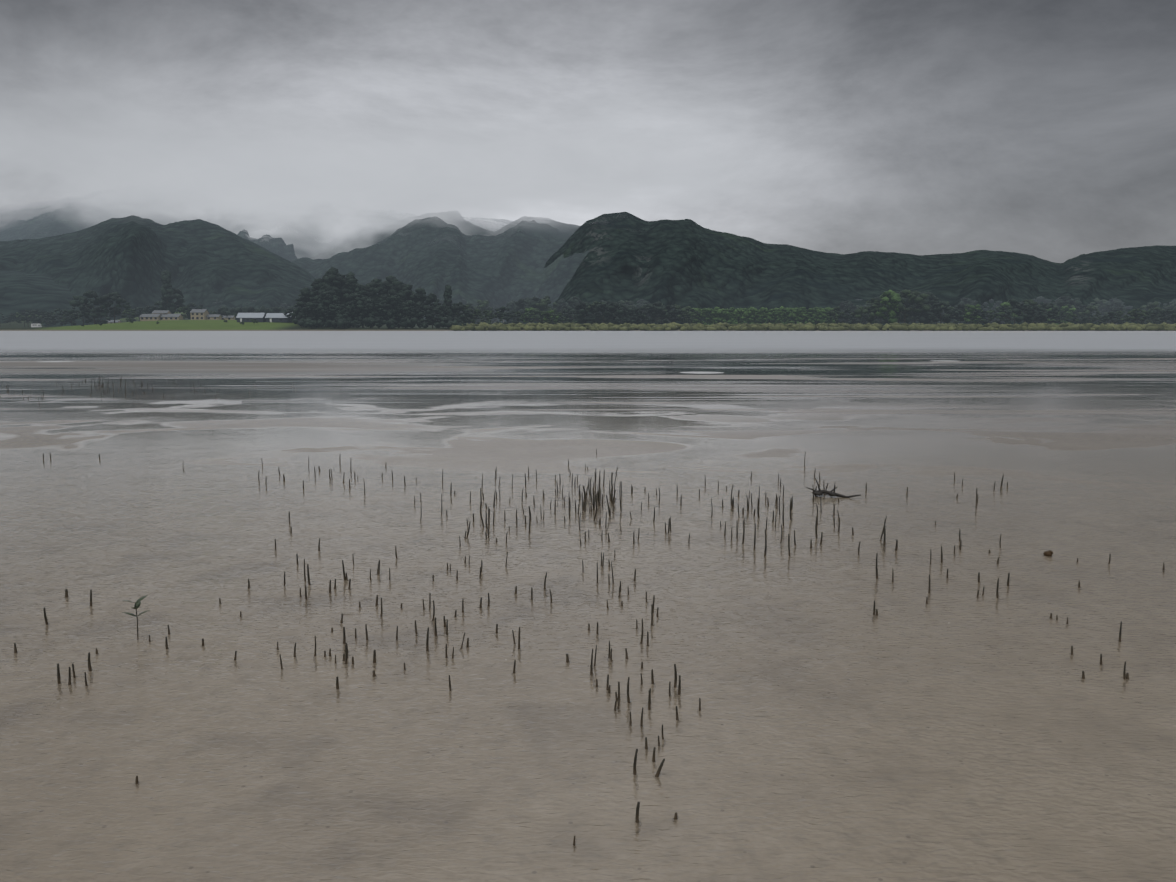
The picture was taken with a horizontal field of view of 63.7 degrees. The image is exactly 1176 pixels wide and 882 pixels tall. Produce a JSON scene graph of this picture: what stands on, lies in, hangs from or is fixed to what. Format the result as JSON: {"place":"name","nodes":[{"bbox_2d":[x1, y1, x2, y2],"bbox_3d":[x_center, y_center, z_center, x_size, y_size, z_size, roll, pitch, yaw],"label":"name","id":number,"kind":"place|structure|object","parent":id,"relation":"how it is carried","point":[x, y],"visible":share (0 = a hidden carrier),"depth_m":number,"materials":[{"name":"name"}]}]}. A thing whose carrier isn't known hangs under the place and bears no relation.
{"place":"outdoors","nodes":[
{"label":"outdoors","id":0,"kind":"place"},
{"bbox_2d":[0,270,115,326],"bbox_3d":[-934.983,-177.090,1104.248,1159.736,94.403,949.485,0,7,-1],"label":"hill shoulder","id":1,"kind":"object","parent":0,"point":[20,292],"visible":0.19,"depth_m":866.86},
{"bbox_2d":[0,215,316,319],"bbox_3d":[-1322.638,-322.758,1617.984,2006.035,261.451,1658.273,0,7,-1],"label":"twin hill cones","id":2,"kind":"object","parent":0,"point":[131,258],"visible":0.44,"depth_m":1278.88,"materials":[{"name":"green plant"}]},
{"bbox_2d":[237,315,299,321],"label":"building","id":3,"kind":"structure","parent":0,"point":[263,319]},
{"bbox_2d":[236,312,292,317],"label":"roof","id":4,"kind":"structure","parent":3,"relation":"attached to","point":[260,315],"depth_m":551.70,"materials":[{"name":"grey metal"}]},
{"bbox_2d":[0,198,578,261],"bbox_3d":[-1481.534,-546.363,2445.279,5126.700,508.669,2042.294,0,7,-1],"label":"mist","id":5,"kind":"structure","parent":0,"point":[24,228],"depth_m":2414.31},
{"bbox_2d":[191,173,410,196],"bbox_3d":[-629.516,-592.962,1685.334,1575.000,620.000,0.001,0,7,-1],"label":"cloud","id":6,"kind":"structure","parent":0,"point":[344,184],"depth_m":1702.37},
{"bbox_2d":[0,97,752,259],"bbox_3d":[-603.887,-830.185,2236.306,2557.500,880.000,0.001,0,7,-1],"label":"cloud","id":7,"kind":"structure","parent":0,"point":[94,157],"depth_m":2257.68,"materials":[{"name":"white"}]},
{"bbox_2d":[292,216,588,323],"bbox_3d":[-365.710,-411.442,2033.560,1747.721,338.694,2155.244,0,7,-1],"label":"hill","id":8,"kind":"structure","parent":0,"point":[436,255],"depth_m":1907.32,"materials":[{"name":"green plant"}]},
{"bbox_2d":[0,312,1163,330],"bbox_3d":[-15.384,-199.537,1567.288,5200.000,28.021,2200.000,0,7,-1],"label":"shore land","id":9,"kind":"structure","parent":0,"point":[186,324],"depth_m":505.91,"materials":[{"name":"green plant"}]},
{"bbox_2d":[31,324,41,326],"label":"camper van body","id":10,"kind":"object","parent":9,"relation":"on","point":[34,325],"visible":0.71,"depth_m":591.18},
{"bbox_2d":[140,311,182,320],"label":"house","id":11,"kind":"structure","parent":9,"relation":"on","point":[180,317],"depth_m":592.01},
{"bbox_2d":[141,317,176,318],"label":"house glass","id":12,"kind":"object","parent":11,"relation":"attached to","point":[160,317],"visible":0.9,"depth_m":590.38,"materials":[{"name":"grey glass"}]},
{"bbox_2d":[139,310,182,316],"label":"roof","id":13,"kind":"structure","parent":11,"relation":"attached to","point":[162,315],"depth_m":593.13,"materials":[{"name":"grey metal"}]},
{"bbox_2d":[190,310,221,319],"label":"house wall","id":14,"kind":"structure","parent":9,"relation":"on","point":[205,314],"depth_m":599.12,"materials":[{"name":"beige paint"}]},
{"bbox_2d":[192,313,215,318],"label":"windows","id":15,"kind":"structure","parent":14,"relation":"attached to","point":[201,317],"depth_m":598.50,"materials":[{"name":"grey glass"}]},
{"bbox_2d":[190,309,221,316],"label":"roof","id":16,"kind":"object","parent":14,"relation":"attached to","point":[202,311],"visible":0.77,"depth_m":601.44,"materials":[{"name":"grey metal"}]},
{"bbox_2d":[0,267,1175,328],"bbox_3d":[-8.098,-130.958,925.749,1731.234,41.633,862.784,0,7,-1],"label":"trees","id":17,"kind":"object","parent":9,"relation":"on","point":[340,299],"materials":[{"name":"green plant"}]},
{"bbox_2d":[16,289,1175,324],"bbox_3d":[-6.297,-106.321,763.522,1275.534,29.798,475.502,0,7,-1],"label":"tree foliage","id":18,"kind":"object","parent":9,"relation":"on","point":[872,304],"visible":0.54,"depth_m":586.36,"materials":[{"name":"green plant"}]},
{"bbox_2d":[520,290,1075,324],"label":"light tree foliage","id":19,"kind":"object","parent":9,"relation":"on","point":[731,315],"visible":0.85,"depth_m":633.00,"materials":[{"name":"green plant"}]},
{"bbox_2d":[449,322,1175,330],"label":"shoreline","id":20,"kind":"structure","parent":9,"relation":"on","point":[809,326],"depth_m":496.22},
{"bbox_2d":[0,331,1175,881],"bbox_3d":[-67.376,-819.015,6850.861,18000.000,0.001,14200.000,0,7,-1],"label":"lake","id":21,"kind":"structure","parent":0,"point":[956,729],"depth_m":5.87,"materials":[{"name":"liquid"}]},
{"bbox_2d":[122,595,149,639],"bbox_3d":[-2.502,0.995,5.252,0.096,0.257,0.139,4,8,30],"label":"mangrove seedling","id":22,"kind":"object","parent":21,"relation":"on","point":[138,603],"depth_m":5.25,"materials":[{"name":"green plant"}]},
{"bbox_2d":[6,380,1128,846],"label":"pneumatophore water smears","id":23,"kind":"object","parent":21,"relation":"on","point":[580,546],"visible":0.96,"depth_m":7.49,"materials":[{"name":"brown"}]},
{"bbox_2d":[6,377,1164,844],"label":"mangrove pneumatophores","id":24,"kind":"object","parent":21,"relation":"on","point":[598,499],"visible":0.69,"depth_m":6.54,"materials":[{"name":"brown plant"}]},
{"bbox_2d":[806,478,860,497],"bbox_3d":[2.510,0.483,9.696,0.544,0.189,0.162,2,7,13],"label":"driftwood branch","id":25,"kind":"object","parent":21,"relation":"on","point":[819,492],"visible":0.98,"depth_m":9.69,"materials":[{"name":"brown wood"}]},
{"bbox_2d":[1043,550,1052,555],"bbox_3d":[3.498,0.857,7.200,0.058,0.055,0.071,0,7,-1],"label":"rock","id":26,"kind":"object","parent":21,"relation":"on","point":[1048,553],"visible":0.98,"depth_m":7.18,"materials":[{"name":"brown stone"}]},
{"bbox_2d":[0,0,1175,262],"label":"sky","id":27,"kind":"structure","parent":0,"point":[1043,129],"materials":[{"name":"grey"}]},
{"bbox_2d":[508,212,1175,324],"bbox_3d":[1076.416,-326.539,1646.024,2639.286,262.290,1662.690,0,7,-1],"label":"mountain","id":28,"kind":"structure","parent":0,"point":[665,262],"depth_m":1489.49,"materials":[{"name":"green plant"}]}
]}

